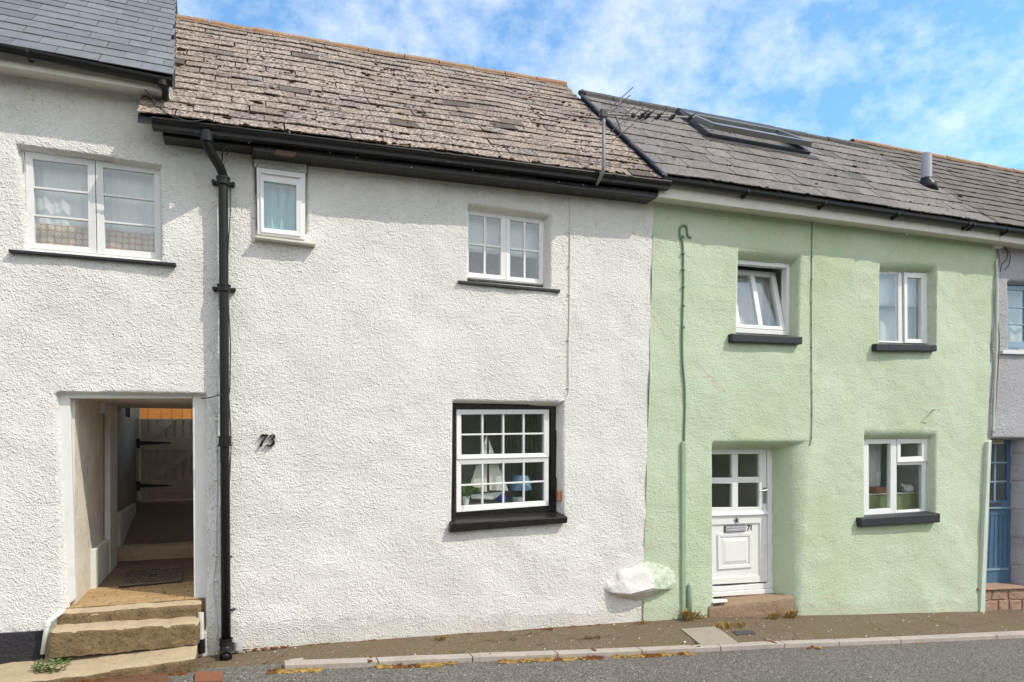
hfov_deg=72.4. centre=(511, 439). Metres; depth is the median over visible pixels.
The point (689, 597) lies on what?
pipe stub
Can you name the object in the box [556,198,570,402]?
cable
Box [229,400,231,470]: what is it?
cable
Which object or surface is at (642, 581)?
boulder
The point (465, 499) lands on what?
pot plant
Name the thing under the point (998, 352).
cable
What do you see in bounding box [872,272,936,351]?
window
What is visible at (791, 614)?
weed
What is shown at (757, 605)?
door step
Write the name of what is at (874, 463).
curtain
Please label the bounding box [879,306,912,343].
curtain
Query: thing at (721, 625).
weed
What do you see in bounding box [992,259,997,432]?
cable
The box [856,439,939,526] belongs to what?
window
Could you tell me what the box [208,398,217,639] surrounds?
cable
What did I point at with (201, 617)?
waste pipe
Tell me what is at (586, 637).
weed
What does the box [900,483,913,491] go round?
white jug
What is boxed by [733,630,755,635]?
stopcock cover
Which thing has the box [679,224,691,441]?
cable
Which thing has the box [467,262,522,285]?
curtain
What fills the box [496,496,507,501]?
blue bowl
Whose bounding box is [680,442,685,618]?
conduit
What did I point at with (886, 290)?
blind
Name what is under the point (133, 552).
passage kerb step
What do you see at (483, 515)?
window
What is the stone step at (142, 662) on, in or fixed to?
on the road
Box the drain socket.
[198,638,204,653]
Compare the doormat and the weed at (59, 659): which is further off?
the doormat
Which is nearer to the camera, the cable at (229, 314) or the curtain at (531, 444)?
the cable at (229, 314)
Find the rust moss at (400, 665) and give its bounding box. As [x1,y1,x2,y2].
[67,622,819,681]
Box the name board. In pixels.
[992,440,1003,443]
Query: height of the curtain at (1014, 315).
1.081 m
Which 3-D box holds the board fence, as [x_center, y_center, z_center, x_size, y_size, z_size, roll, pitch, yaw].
[-6.844,-0.898,13.681,9.027,3.543,0.050,0,0,-21]
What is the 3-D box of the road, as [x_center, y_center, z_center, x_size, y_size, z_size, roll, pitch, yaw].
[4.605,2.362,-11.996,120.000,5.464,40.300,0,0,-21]
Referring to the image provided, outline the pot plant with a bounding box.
[455,480,480,504]
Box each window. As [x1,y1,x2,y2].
[8,151,175,266]
[255,167,315,246]
[448,403,567,531]
[458,210,559,292]
[728,260,801,344]
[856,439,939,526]
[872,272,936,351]
[1000,284,1023,354]
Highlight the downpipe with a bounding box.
[200,129,235,660]
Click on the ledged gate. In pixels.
(165, 446)
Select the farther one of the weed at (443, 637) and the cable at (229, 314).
the weed at (443, 637)
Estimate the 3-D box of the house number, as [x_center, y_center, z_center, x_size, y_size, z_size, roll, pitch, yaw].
[-2.306,0.006,6.596,0.144,0.121,0.025,0,0,-21]
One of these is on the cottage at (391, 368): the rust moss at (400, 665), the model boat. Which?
the model boat
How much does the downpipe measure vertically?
4.692 m
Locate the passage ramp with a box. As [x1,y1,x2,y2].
[122,498,193,544]
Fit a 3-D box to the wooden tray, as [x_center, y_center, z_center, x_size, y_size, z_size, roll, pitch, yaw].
[5.154,0.706,9.862,0.466,0.094,0.060,0,0,-21]
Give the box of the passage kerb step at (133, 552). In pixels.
[117,541,193,561]
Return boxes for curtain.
[34,161,154,234]
[36,223,154,251]
[255,171,295,230]
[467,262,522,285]
[516,414,536,500]
[737,276,773,325]
[869,444,880,486]
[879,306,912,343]
[991,291,1021,343]
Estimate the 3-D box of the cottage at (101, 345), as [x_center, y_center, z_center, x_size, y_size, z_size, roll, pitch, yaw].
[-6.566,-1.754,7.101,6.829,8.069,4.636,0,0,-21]
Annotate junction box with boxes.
[992,244,1002,248]
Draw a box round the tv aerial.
[595,87,696,185]
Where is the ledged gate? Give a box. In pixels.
[136,419,192,499]
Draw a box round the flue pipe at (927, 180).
[920,151,938,189]
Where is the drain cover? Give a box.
[108,674,169,681]
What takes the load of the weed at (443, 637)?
on the pavement
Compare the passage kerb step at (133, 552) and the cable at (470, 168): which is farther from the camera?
the passage kerb step at (133, 552)
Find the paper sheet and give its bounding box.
[713,599,727,602]
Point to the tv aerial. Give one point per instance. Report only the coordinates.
(603, 114)
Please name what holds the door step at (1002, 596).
on the pavement
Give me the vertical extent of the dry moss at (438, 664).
0.365 m
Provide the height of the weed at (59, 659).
0.126 m
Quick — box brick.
[195,671,222,681]
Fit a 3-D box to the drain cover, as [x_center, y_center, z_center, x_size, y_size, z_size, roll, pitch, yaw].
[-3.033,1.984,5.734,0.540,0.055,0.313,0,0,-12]
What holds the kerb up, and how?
on the road
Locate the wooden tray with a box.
[869,486,886,493]
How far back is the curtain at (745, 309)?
9.21 m
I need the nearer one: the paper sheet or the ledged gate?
the paper sheet
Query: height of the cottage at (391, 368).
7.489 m
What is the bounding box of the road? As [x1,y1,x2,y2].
[103,638,1023,681]
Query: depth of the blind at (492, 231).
7.71 m
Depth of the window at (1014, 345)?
10.55 m
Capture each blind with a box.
[469,216,536,258]
[879,275,916,306]
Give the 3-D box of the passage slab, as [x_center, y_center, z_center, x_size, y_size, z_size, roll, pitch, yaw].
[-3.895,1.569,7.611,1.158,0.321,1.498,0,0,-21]
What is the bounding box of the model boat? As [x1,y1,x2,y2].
[470,436,507,499]
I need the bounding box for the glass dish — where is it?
[512,497,521,501]
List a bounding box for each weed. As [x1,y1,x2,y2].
[30,657,71,672]
[435,635,447,640]
[581,635,599,639]
[680,607,700,620]
[710,621,745,628]
[767,611,781,619]
[784,609,797,617]
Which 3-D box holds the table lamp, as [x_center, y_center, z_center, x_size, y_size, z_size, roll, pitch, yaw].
[0.101,0.547,7.858,0.247,0.298,0.247,0,0,-21]
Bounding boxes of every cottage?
[0,0,222,663]
[137,14,671,652]
[578,89,1001,620]
[849,138,1023,610]
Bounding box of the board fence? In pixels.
[140,408,192,418]
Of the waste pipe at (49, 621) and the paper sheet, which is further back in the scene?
the paper sheet
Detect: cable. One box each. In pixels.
[145,90,209,121]
[201,182,230,398]
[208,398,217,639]
[221,144,231,160]
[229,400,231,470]
[280,146,619,188]
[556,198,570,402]
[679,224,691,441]
[809,222,812,445]
[990,249,999,439]
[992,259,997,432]
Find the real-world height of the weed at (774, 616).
0.107 m
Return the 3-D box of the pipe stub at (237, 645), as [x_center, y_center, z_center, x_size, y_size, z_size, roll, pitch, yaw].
[-2.538,1.902,6.470,0.074,0.081,0.072,0,0,-21]
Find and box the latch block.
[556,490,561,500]
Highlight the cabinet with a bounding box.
[869,491,917,509]
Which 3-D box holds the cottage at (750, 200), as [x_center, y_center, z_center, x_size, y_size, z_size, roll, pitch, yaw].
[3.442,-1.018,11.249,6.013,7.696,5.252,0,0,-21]
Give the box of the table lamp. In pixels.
[510,475,531,496]
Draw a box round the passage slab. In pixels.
[97,557,193,588]
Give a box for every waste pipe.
[40,609,64,653]
[198,612,203,639]
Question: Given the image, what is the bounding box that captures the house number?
[259,434,274,446]
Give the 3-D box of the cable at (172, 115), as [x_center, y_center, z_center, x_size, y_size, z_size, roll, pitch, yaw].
[-2.902,-2.886,6.028,0.557,0.299,0.109,0,0,-3]
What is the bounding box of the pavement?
[196,609,1023,668]
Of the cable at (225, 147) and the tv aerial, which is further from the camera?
the tv aerial
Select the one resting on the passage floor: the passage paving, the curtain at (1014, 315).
the passage paving
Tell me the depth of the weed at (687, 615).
8.15 m
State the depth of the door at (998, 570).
10.64 m
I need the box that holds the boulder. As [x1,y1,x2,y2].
[604,562,675,600]
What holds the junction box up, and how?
attached to the cottage at (994, 192)
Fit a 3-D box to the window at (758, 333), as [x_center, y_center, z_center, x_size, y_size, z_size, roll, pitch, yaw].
[3.075,-1.724,8.851,1.089,1.085,0.472,0,0,-21]
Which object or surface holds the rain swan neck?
attached to the cottage at (101, 345)
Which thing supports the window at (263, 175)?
in the cottage at (391, 368)
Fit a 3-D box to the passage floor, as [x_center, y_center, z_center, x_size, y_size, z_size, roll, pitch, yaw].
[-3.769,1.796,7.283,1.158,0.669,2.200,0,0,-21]
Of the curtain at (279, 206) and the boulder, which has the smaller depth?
the curtain at (279, 206)
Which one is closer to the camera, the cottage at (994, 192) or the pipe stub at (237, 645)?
the pipe stub at (237, 645)
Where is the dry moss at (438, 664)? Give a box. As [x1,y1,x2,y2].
[276,641,920,673]
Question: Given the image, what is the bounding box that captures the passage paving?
[70,581,197,608]
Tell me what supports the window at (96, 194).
in the cottage at (101, 345)
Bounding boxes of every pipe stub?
[233,640,241,650]
[686,583,692,612]
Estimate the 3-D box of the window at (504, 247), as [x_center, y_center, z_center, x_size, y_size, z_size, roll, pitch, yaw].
[-0.055,-2.031,7.565,1.160,0.837,0.235,0,0,-21]
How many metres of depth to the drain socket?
6.34 m
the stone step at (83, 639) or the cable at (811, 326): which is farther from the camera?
the cable at (811, 326)
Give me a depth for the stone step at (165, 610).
6.20 m
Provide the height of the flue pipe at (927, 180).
0.574 m
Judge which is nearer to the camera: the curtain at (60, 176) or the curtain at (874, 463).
the curtain at (60, 176)
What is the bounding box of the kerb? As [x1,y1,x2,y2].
[284,631,1023,669]
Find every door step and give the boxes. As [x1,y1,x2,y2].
[708,593,793,616]
[977,583,1023,610]
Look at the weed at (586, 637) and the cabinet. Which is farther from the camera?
the cabinet
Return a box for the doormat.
[118,566,182,587]
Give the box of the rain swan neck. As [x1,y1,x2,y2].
[158,79,168,100]
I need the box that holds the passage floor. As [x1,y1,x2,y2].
[66,591,204,628]
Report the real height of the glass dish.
0.055 m
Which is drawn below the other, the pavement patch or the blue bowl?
the pavement patch
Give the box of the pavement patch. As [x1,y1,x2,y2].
[681,626,738,644]
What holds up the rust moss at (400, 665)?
on the road
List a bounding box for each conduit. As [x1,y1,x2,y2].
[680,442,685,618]
[979,440,991,611]
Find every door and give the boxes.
[712,449,773,596]
[986,440,1011,582]
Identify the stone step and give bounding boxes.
[0,644,197,681]
[47,616,199,657]
[57,600,201,624]
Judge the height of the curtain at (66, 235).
0.261 m
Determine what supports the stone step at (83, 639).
on the stone step at (142, 662)
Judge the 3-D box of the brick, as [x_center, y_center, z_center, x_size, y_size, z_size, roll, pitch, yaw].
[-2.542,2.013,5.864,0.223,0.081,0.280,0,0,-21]
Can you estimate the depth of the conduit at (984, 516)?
10.06 m
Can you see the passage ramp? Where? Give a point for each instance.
(156, 521)

